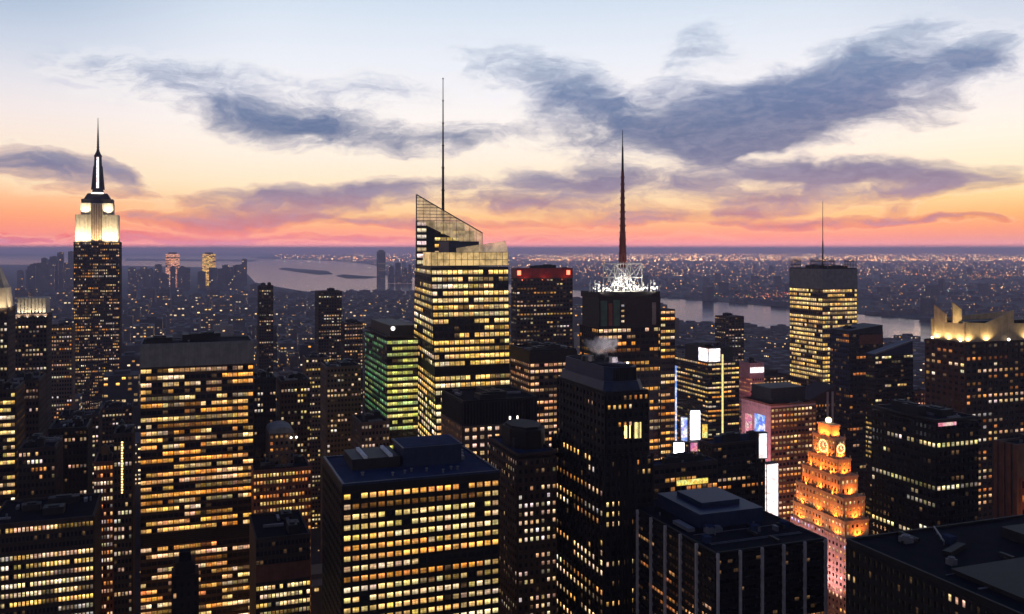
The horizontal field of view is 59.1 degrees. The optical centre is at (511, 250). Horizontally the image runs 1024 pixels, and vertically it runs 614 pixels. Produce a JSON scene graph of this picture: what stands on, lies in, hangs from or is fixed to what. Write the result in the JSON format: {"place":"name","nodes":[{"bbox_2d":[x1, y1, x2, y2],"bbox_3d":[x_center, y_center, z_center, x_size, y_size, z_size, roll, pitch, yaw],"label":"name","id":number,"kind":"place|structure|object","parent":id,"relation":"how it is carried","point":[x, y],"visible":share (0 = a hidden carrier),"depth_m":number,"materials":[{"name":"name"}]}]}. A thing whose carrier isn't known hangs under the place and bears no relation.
{"place":"outdoors","nodes":[
{"label":"outdoors","id":0,"kind":"place"},
{"bbox_2d":[98,369,139,431],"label":"city building","id":1,"kind":"structure","parent":0,"point":[122,385],"depth_m":1062.53,"materials":[{"name":"black glass"}]},
{"bbox_2d":[122,351,139,370],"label":"distant building","id":2,"kind":"structure","parent":0,"point":[131,360],"depth_m":1510.01,"materials":[{"name":"grey glass"}]},
{"bbox_2d":[135,432,139,485],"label":"city building","id":3,"kind":"structure","parent":0,"point":[137,458],"depth_m":972.96,"materials":[{"name":"black glass"}]},
{"bbox_2d":[132,323,154,342],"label":"distant building","id":4,"kind":"structure","parent":0,"point":[140,330],"depth_m":1940.49,"materials":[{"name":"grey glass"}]},
{"bbox_2d":[140,316,162,334],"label":"distant building","id":5,"kind":"structure","parent":0,"point":[156,321],"depth_m":2317.93,"materials":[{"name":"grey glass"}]},
{"bbox_2d":[0,253,340,255],"bbox_3d":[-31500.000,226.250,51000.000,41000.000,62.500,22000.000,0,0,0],"label":"hills","id":6,"kind":"structure","parent":0,"point":[66,254],"depth_m":46752.93,"materials":[{"name":"grey"}]},
{"bbox_2d":[125,258,255,261],"bbox_3d":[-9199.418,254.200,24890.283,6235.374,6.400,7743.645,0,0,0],"label":"shoreland","id":7,"kind":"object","parent":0,"point":[127,259],"visible":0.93,"depth_m":22833.85,"materials":[{"name":"grey"}]},
{"bbox_2d":[213,322,232,335],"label":"distant building","id":8,"kind":"structure","parent":0,"point":[224,328],"depth_m":1650.05,"materials":[{"name":"grey concrete"}]},
{"bbox_2d":[255,324,276,367],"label":"distant building","id":9,"kind":"structure","parent":0,"point":[274,345],"depth_m":1675.40,"materials":[{"name":"grey glass"}]},
{"bbox_2d":[292,341,314,372],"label":"distant building","id":10,"kind":"structure","parent":0,"point":[306,347],"depth_m":1620.40,"materials":[{"name":"grey concrete"}]},
{"bbox_2d":[311,564,321,613],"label":"city building","id":11,"kind":"structure","parent":0,"point":[316,588],"depth_m":574.00,"materials":[{"name":"black concrete"}]},
{"bbox_2d":[377,250,384,280],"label":"downtown tower","id":12,"kind":"structure","parent":0,"point":[380,265],"depth_m":7612.86,"materials":[{"name":"grey glass"}]},
{"bbox_2d":[0,264,762,613],"bbox_3d":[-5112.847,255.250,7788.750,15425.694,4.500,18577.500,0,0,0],"label":"ground","id":13,"kind":"structure","parent":0,"point":[10,272],"depth_m":5200.05,"materials":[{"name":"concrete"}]},
{"bbox_2d":[0,267,15,381],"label":"office tower","id":14,"kind":"structure","parent":13,"relation":"on","point":[7,339],"depth_m":629.02,"materials":[{"name":"concrete"}]},
{"bbox_2d":[0,379,24,506],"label":"office tower","id":15,"kind":"structure","parent":13,"relation":"on","point":[12,416],"depth_m":475.18,"materials":[{"name":"metal"}]},
{"bbox_2d":[0,423,14,506],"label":"window","id":16,"kind":"structure","parent":15,"relation":"in","point":[3,424],"depth_m":474.64,"materials":[{"name":"yellow glass"}]},
{"bbox_2d":[7,370,46,439],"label":"office tower","id":17,"kind":"structure","parent":13,"relation":"on","point":[35,401],"depth_m":565.95,"materials":[{"name":"concrete"}]},
{"bbox_2d":[16,296,51,435],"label":"office tower","id":18,"kind":"structure","parent":13,"relation":"on","point":[33,334],"depth_m":765.78,"materials":[{"name":"concrete"}]},
{"bbox_2d":[16,330,45,373],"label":"window","id":19,"kind":"structure","parent":18,"relation":"in","point":[31,330],"depth_m":764.42,"materials":[{"name":"black glass"}]},
{"bbox_2d":[18,433,62,498],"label":"office block","id":20,"kind":"structure","parent":13,"relation":"on","point":[40,465],"depth_m":453.91,"materials":[{"name":"concrete"}]},
{"bbox_2d":[0,492,101,613],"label":"office block","id":21,"kind":"structure","parent":13,"relation":"on","point":[50,554],"depth_m":389.71,"materials":[{"name":"metal"}]},
{"bbox_2d":[2,522,92,613],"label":"window","id":22,"kind":"structure","parent":21,"relation":"in","point":[91,540],"depth_m":388.72,"materials":[{"name":"yellow glass"}]},
{"bbox_2d":[52,322,74,422],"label":"office tower","id":23,"kind":"structure","parent":13,"relation":"on","point":[63,365],"depth_m":884.28,"materials":[{"name":"concrete"}]},
{"bbox_2d":[52,348,70,422],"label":"window","id":24,"kind":"structure","parent":23,"relation":"in","point":[52,348],"depth_m":883.50,"materials":[{"name":"black glass"}]},
{"bbox_2d":[48,415,91,493],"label":"office tower","id":25,"kind":"structure","parent":13,"relation":"on","point":[76,431],"depth_m":525.25,"materials":[{"name":"concrete"}]},
{"bbox_2d":[58,408,101,492],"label":"office tower","id":26,"kind":"structure","parent":13,"relation":"on","point":[95,415],"depth_m":769.79,"materials":[{"name":"concrete"}]},
{"bbox_2d":[73,127,121,408],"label":"skyscraper","id":27,"kind":"structure","parent":13,"relation":"on","point":[98,292],"depth_m":1310.62,"materials":[{"name":"stone"}]},
{"bbox_2d":[74,249,118,408],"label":"window","id":28,"kind":"structure","parent":27,"relation":"in","point":[92,249],"depth_m":1307.65,"materials":[{"name":"black glass"}]},
{"bbox_2d":[93,444,113,613],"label":"office block","id":29,"kind":"structure","parent":13,"relation":"on","point":[103,463],"depth_m":462.20,"materials":[{"name":"concrete"}]},
{"bbox_2d":[102,527,111,613],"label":"window","id":30,"kind":"structure","parent":29,"relation":"in","point":[105,527],"depth_m":462.18,"materials":[{"name":"black glass"}]},
{"bbox_2d":[102,400,133,445],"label":"office tower","id":31,"kind":"structure","parent":13,"relation":"on","point":[114,412],"depth_m":823.56,"materials":[{"name":"concrete"}]},
{"bbox_2d":[113,419,134,613],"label":"office tower","id":32,"kind":"structure","parent":13,"relation":"on","point":[124,517],"depth_m":431.51,"materials":[{"name":"concrete"}]},
{"bbox_2d":[114,478,130,612],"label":"window","id":33,"kind":"structure","parent":32,"relation":"in","point":[115,480],"depth_m":431.32,"materials":[{"name":"black glass"}]},
{"bbox_2d":[166,252,179,286],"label":"downtown tower","id":34,"kind":"structure","parent":13,"relation":"on","point":[172,258],"depth_m":6215.72,"materials":[{"name":"orange glass"}]},
{"bbox_2d":[171,548,198,613],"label":"spire tower","id":35,"kind":"structure","parent":13,"relation":"on","point":[185,585],"depth_m":397.51,"materials":[{"name":"black metal"}]},
{"bbox_2d":[140,330,253,613],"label":"office tower","id":36,"kind":"structure","parent":13,"relation":"on","point":[196,425],"depth_m":510.48,"materials":[{"name":"metal"}]},
{"bbox_2d":[141,385,252,613],"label":"window","id":37,"kind":"structure","parent":36,"relation":"in","point":[249,386],"depth_m":511.33,"materials":[{"name":"yellow glass"}]},
{"bbox_2d":[202,252,215,286],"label":"downtown tower","id":38,"kind":"structure","parent":13,"relation":"on","point":[208,260],"depth_m":6213.49,"materials":[{"name":"yellow glass"}]},
{"bbox_2d":[202,254,215,286],"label":"window","id":39,"kind":"structure","parent":38,"relation":"in","point":[203,258],"depth_m":6211.08,"materials":[{"name":"yellow glass"}]},
{"bbox_2d":[253,367,275,458],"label":"office tower","id":40,"kind":"structure","parent":13,"relation":"on","point":[264,398],"depth_m":621.88,"materials":[{"name":"concrete"}]},
{"bbox_2d":[255,409,274,456],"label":"window","id":41,"kind":"structure","parent":40,"relation":"in","point":[258,409],"depth_m":621.93,"materials":[{"name":"black glass"}]},
{"bbox_2d":[258,282,272,372],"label":"apartment tower","id":42,"kind":"structure","parent":13,"relation":"on","point":[265,326],"depth_m":1152.78,"materials":[{"name":"metal"}]},
{"bbox_2d":[260,287,272,372],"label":"window","id":43,"kind":"structure","parent":42,"relation":"in","point":[260,287],"depth_m":1153.43,"materials":[{"name":"black glass"}]},
{"bbox_2d":[249,509,310,613],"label":"office block","id":44,"kind":"structure","parent":13,"relation":"on","point":[279,562],"depth_m":410.50,"materials":[{"name":"metal"}]},
{"bbox_2d":[256,598,309,613],"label":"window","id":45,"kind":"structure","parent":44,"relation":"in","point":[304,599],"depth_m":409.57,"materials":[{"name":"yellow glass"}]},
{"bbox_2d":[251,447,310,613],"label":"office block","id":46,"kind":"structure","parent":13,"relation":"on","point":[284,484],"depth_m":511.73,"materials":[{"name":"metal"}]},
{"bbox_2d":[257,470,309,521],"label":"window","id":47,"kind":"structure","parent":46,"relation":"in","point":[306,470],"depth_m":513.21,"materials":[{"name":"yellow glass"}]},
{"bbox_2d":[266,421,297,464],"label":"dome tower","id":48,"kind":"structure","parent":13,"relation":"on","point":[279,438],"depth_m":522.80,"materials":[{"name":"grey"}]},
{"bbox_2d":[277,372,309,462],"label":"office tower","id":49,"kind":"structure","parent":13,"relation":"on","point":[293,400],"depth_m":644.35,"materials":[{"name":"concrete"}]},
{"bbox_2d":[282,410,308,461],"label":"window","id":50,"kind":"structure","parent":49,"relation":"in","point":[304,410],"depth_m":644.49,"materials":[{"name":"yellow glass"}]},
{"bbox_2d":[302,351,329,528],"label":"office tower","id":51,"kind":"structure","parent":13,"relation":"on","point":[311,365],"depth_m":822.92,"materials":[{"name":"concrete"}]},
{"bbox_2d":[310,385,319,527],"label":"window","id":52,"kind":"structure","parent":51,"relation":"in","point":[319,385],"depth_m":822.91,"materials":[{"name":"black glass"}]},
{"bbox_2d":[315,288,341,361],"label":"office tower","id":53,"kind":"structure","parent":13,"relation":"on","point":[328,311],"depth_m":1125.16,"materials":[{"name":"concrete"}]},
{"bbox_2d":[319,293,340,359],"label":"window","id":54,"kind":"structure","parent":53,"relation":"in","point":[319,293],"depth_m":1125.06,"materials":[{"name":"black glass"}]},
{"bbox_2d":[321,358,360,563],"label":"office tower","id":55,"kind":"structure","parent":13,"relation":"on","point":[340,392],"depth_m":704.50,"materials":[{"name":"concrete"}]},
{"bbox_2d":[328,393,359,455],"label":"window","id":56,"kind":"structure","parent":55,"relation":"in","point":[352,393],"depth_m":703.36,"materials":[{"name":"black glass"}]},
{"bbox_2d":[340,318,362,413],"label":"office tower","id":57,"kind":"structure","parent":13,"relation":"on","point":[351,338],"depth_m":1085.05,"materials":[{"name":"metal"}]},
{"bbox_2d":[345,324,361,412],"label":"window","id":58,"kind":"structure","parent":57,"relation":"in","point":[361,324],"depth_m":1084.87,"materials":[{"name":"black glass"}]},
{"bbox_2d":[352,409,389,448],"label":"office block","id":59,"kind":"structure","parent":13,"relation":"on","point":[371,429],"depth_m":564.77,"materials":[{"name":"concrete"}]},
{"bbox_2d":[365,318,417,448],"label":"office tower","id":60,"kind":"structure","parent":13,"relation":"on","point":[391,369],"depth_m":646.33,"materials":[{"name":"metal"}]},
{"bbox_2d":[365,332,417,447],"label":"window","id":61,"kind":"structure","parent":60,"relation":"in","point":[404,341],"depth_m":644.81,"materials":[{"name":"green glass"}]},
{"bbox_2d":[322,434,499,613],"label":"office tower","id":62,"kind":"structure","parent":13,"relation":"on","point":[410,525],"depth_m":358.41,"materials":[{"name":"black"}]},
{"bbox_2d":[344,480,497,613],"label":"window","id":63,"kind":"structure","parent":62,"relation":"in","point":[479,484],"depth_m":358.28,"materials":[{"name":"yellow glass"}]},
{"bbox_2d":[414,78,509,435],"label":"skyscraper","id":64,"kind":"structure","parent":13,"relation":"on","point":[461,311],"depth_m":610.52,"materials":[{"name":"black glass"}]},
{"bbox_2d":[414,231,509,435],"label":"window","id":65,"kind":"structure","parent":64,"relation":"in","point":[439,279],"depth_m":608.26,"materials":[{"name":"yellow glass"}]},
{"bbox_2d":[13,251,924,388],"bbox_3d":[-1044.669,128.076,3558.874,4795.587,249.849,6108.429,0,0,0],"label":"distant rooftops","id":66,"kind":"object","parent":13,"relation":"on","point":[296,325],"visible":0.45,"depth_m":3370.76,"materials":[{"name":"black concrete"}]},
{"bbox_2d":[15,253,923,383],"bbox_3d":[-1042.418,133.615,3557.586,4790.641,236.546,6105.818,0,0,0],"label":"window","id":67,"kind":"structure","parent":66,"relation":"in","point":[62,253],"depth_m":3318.07,"materials":[{"name":"yellow glass"}]},
{"bbox_2d":[441,386,537,461],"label":"office tower","id":68,"kind":"structure","parent":13,"relation":"on","point":[473,419],"depth_m":488.19,"materials":[{"name":"grey"}]},
{"bbox_2d":[488,419,556,613],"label":"office tower","id":69,"kind":"structure","parent":13,"relation":"on","point":[522,457],"depth_m":416.97,"materials":[{"name":"metal"}]},
{"bbox_2d":[504,495,554,613],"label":"window","id":70,"kind":"structure","parent":69,"relation":"in","point":[548,502],"depth_m":415.51,"materials":[{"name":"yellow glass"}]},
{"bbox_2d":[511,264,572,346],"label":"office tower","id":71,"kind":"structure","parent":13,"relation":"on","point":[541,303],"depth_m":910.00,"materials":[{"name":"grey"}]},
{"bbox_2d":[513,296,571,346],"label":"window","id":72,"kind":"structure","parent":71,"relation":"in","point":[513,296],"depth_m":910.44,"materials":[{"name":"black glass"}]},
{"bbox_2d":[510,341,576,446],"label":"office tower","id":73,"kind":"structure","parent":13,"relation":"on","point":[536,367],"depth_m":564.90,"materials":[{"name":"metal"}]},
{"bbox_2d":[521,386,556,446],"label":"window","id":74,"kind":"structure","parent":73,"relation":"in","point":[546,395],"depth_m":564.48,"materials":[{"name":"yellow glass"}]},
{"bbox_2d":[551,353,652,613],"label":"office tower","id":75,"kind":"structure","parent":13,"relation":"on","point":[600,442],"depth_m":392.61,"materials":[{"name":"black metal"}]},
{"bbox_2d":[554,385,649,613],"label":"window","id":76,"kind":"structure","parent":75,"relation":"in","point":[614,397],"depth_m":392.72,"materials":[{"name":"black glass"}]},
{"bbox_2d":[580,130,676,459],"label":"skyscraper","id":77,"kind":"structure","parent":13,"relation":"on","point":[636,327],"depth_m":654.83,"materials":[{"name":"stone"}]},
{"bbox_2d":[580,305,674,459],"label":"window","id":78,"kind":"structure","parent":77,"relation":"in","point":[622,321],"depth_m":655.76,"materials":[{"name":"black glass"}]},
{"bbox_2d":[679,416,687,451],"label":"advertising screen","id":79,"kind":"object","parent":13,"relation":"on","point":[683,428],"visible":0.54,"depth_m":610.05,"materials":[{"name":"blue plastic"}]},
{"bbox_2d":[653,452,717,498],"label":"office block","id":80,"kind":"structure","parent":13,"relation":"on","point":[677,471],"depth_m":446.68,"materials":[{"name":"grey"}]},
{"bbox_2d":[688,409,699,454],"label":"advertising screen","id":81,"kind":"object","parent":13,"relation":"on","point":[693,424],"visible":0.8,"depth_m":600.16,"materials":[{"name":"grey plastic"}]},
{"bbox_2d":[675,342,738,455],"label":"office tower","id":82,"kind":"structure","parent":13,"relation":"on","point":[708,379],"depth_m":858.57,"materials":[{"name":"grey"}]},
{"bbox_2d":[677,377,738,453],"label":"window","id":83,"kind":"structure","parent":82,"relation":"in","point":[683,377],"depth_m":858.20,"materials":[{"name":"yellow glass"}]},
{"bbox_2d":[715,312,743,360],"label":"office tower","id":84,"kind":"structure","parent":13,"relation":"on","point":[729,329],"depth_m":1256.56,"materials":[{"name":"metal"}]},
{"bbox_2d":[716,317,742,360],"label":"window","id":85,"kind":"structure","parent":84,"relation":"in","point":[716,317],"depth_m":1256.02,"materials":[{"name":"black glass"}]},
{"bbox_2d":[633,487,826,613],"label":"office tower","id":86,"kind":"structure","parent":13,"relation":"on","point":[712,550],"depth_m":347.64,"materials":[{"name":"metal"}]},
{"bbox_2d":[639,517,823,613],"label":"window","id":87,"kind":"structure","parent":86,"relation":"in","point":[817,576],"depth_m":344.64,"materials":[{"name":"black glass"}]},
{"bbox_2d":[700,430,762,506],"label":"office block","id":88,"kind":"structure","parent":13,"relation":"on","point":[733,453],"depth_m":476.05,"materials":[{"name":"concrete"}]},
{"bbox_2d":[739,357,763,432],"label":"office tower","id":89,"kind":"structure","parent":13,"relation":"on","point":[751,370],"depth_m":935.38,"materials":[{"name":"brown"}]},
{"bbox_2d":[756,431,766,509],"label":"advertising screen","id":90,"kind":"object","parent":13,"relation":"on","point":[761,444],"visible":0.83,"depth_m":471.09,"materials":[{"name":"grey"}]},
{"bbox_2d":[765,461,777,515],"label":"screen tower","id":91,"kind":"structure","parent":13,"relation":"on","point":[771,486],"depth_m":560.79,"materials":[{"name":"grey"}]},
{"bbox_2d":[764,368,790,382],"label":"office block","id":92,"kind":"structure","parent":13,"relation":"on","point":[772,375],"depth_m":1010.72,"materials":[{"name":"concrete"}]},
{"bbox_2d":[741,382,815,520],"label":"office tower","id":93,"kind":"structure","parent":13,"relation":"on","point":[782,415],"depth_m":647.38,"materials":[{"name":"pink"}]},
{"bbox_2d":[772,450,807,518],"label":"window","id":94,"kind":"structure","parent":93,"relation":"in","point":[795,452],"depth_m":645.12,"materials":[{"name":"yellow glass"}]},
{"bbox_2d":[805,381,835,430],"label":"office tower","id":95,"kind":"structure","parent":13,"relation":"on","point":[822,395],"depth_m":746.99,"materials":[{"name":"stone"}]},
{"bbox_2d":[789,211,857,385],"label":"skyscraper","id":96,"kind":"structure","parent":13,"relation":"on","point":[823,299],"depth_m":993.74,"materials":[{"name":"metal"}]},
{"bbox_2d":[790,301,856,385],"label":"window","id":97,"kind":"structure","parent":96,"relation":"in","point":[795,302],"depth_m":996.99,"materials":[{"name":"yellow glass"}]},
{"bbox_2d":[790,417,868,613],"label":"stepped tower","id":98,"kind":"structure","parent":13,"relation":"on","point":[829,503],"depth_m":575.51,"materials":[{"name":"orange stone"}]},
{"bbox_2d":[794,436,862,613],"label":"window","id":99,"kind":"structure","parent":98,"relation":"in","point":[814,436],"depth_m":574.91,"materials":[{"name":"orange glass"}]},
{"bbox_2d":[830,323,882,516],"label":"office tower","id":100,"kind":"structure","parent":13,"relation":"on","point":[851,346],"depth_m":764.40,"materials":[{"name":"metal"}]},
{"bbox_2d":[830,332,865,516],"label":"window","id":101,"kind":"structure","parent":100,"relation":"in","point":[844,335],"depth_m":764.42,"materials":[{"name":"black glass"}]},
{"bbox_2d":[866,340,912,534],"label":"office tower","id":102,"kind":"structure","parent":13,"relation":"on","point":[889,373],"depth_m":706.13,"materials":[{"name":"black metal"}]},
{"bbox_2d":[866,355,912,532],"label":"window","id":103,"kind":"structure","parent":102,"relation":"in","point":[911,393],"depth_m":706.80,"materials":[{"name":"black glass"}]},
{"bbox_2d":[913,387,924,404],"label":"office block","id":104,"kind":"structure","parent":13,"relation":"on","point":[919,395],"depth_m":761.81,"materials":[{"name":"concrete"}]},
{"bbox_2d":[871,399,978,534],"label":"office tower","id":105,"kind":"structure","parent":13,"relation":"on","point":[924,466],"depth_m":440.08,"materials":[{"name":"grey"}]},
{"bbox_2d":[872,412,976,533],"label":"window","id":106,"kind":"structure","parent":105,"relation":"in","point":[888,416],"depth_m":443.82,"materials":[{"name":"black glass"}]},
{"bbox_2d":[846,514,1023,613],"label":"office tower","id":107,"kind":"structure","parent":13,"relation":"on","point":[974,567],"depth_m":273.68,"materials":[{"name":"black metal"}]},
{"bbox_2d":[925,302,1023,519],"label":"office tower","id":108,"kind":"structure","parent":13,"relation":"on","point":[974,364],"depth_m":610.83,"materials":[{"name":"brown stone"}]},
{"bbox_2d":[926,367,1022,516],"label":"window","id":109,"kind":"structure","parent":108,"relation":"in","point":[944,368],"depth_m":607.82,"materials":[{"name":"black glass"}]},
{"bbox_2d":[993,432,1023,517],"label":"office tower","id":110,"kind":"structure","parent":13,"relation":"on","point":[1008,476],"depth_m":403.52,"materials":[{"name":"metal"}]},
{"bbox_2d":[0,254,1023,341],"bbox_3d":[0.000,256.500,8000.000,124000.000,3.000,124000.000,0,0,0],"label":"water","id":111,"kind":"structure","parent":0,"point":[266,271],"depth_m":6786.13,"materials":[{"name":"grey liquid"}]},
{"bbox_2d":[0,0,1023,253],"label":"sky","id":112,"kind":"structure","parent":0,"point":[225,126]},
{"bbox_2d":[254,254,1023,319],"bbox_3d":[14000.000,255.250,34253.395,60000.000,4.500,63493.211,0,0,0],"label":"terrain","id":113,"kind":"structure","parent":0,"point":[864,305],"depth_m":15304.73,"materials":[{"name":"grey"}]},
{"bbox_2d":[363,255,1023,320],"bbox_3d":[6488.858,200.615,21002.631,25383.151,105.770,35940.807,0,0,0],"label":"town","id":114,"kind":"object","parent":113,"relation":"on","point":[883,292],"visible":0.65,"depth_m":5939.26,"materials":[{"name":"stone"}]},
{"bbox_2d":[261,254,1023,318],"bbox_3d":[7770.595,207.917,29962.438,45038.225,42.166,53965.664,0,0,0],"label":"town lights","id":115,"kind":"object","parent":114,"relation":"on","point":[751,263],"visible":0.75,"depth_m":25799.77,"materials":[{"name":"yellow glass"}]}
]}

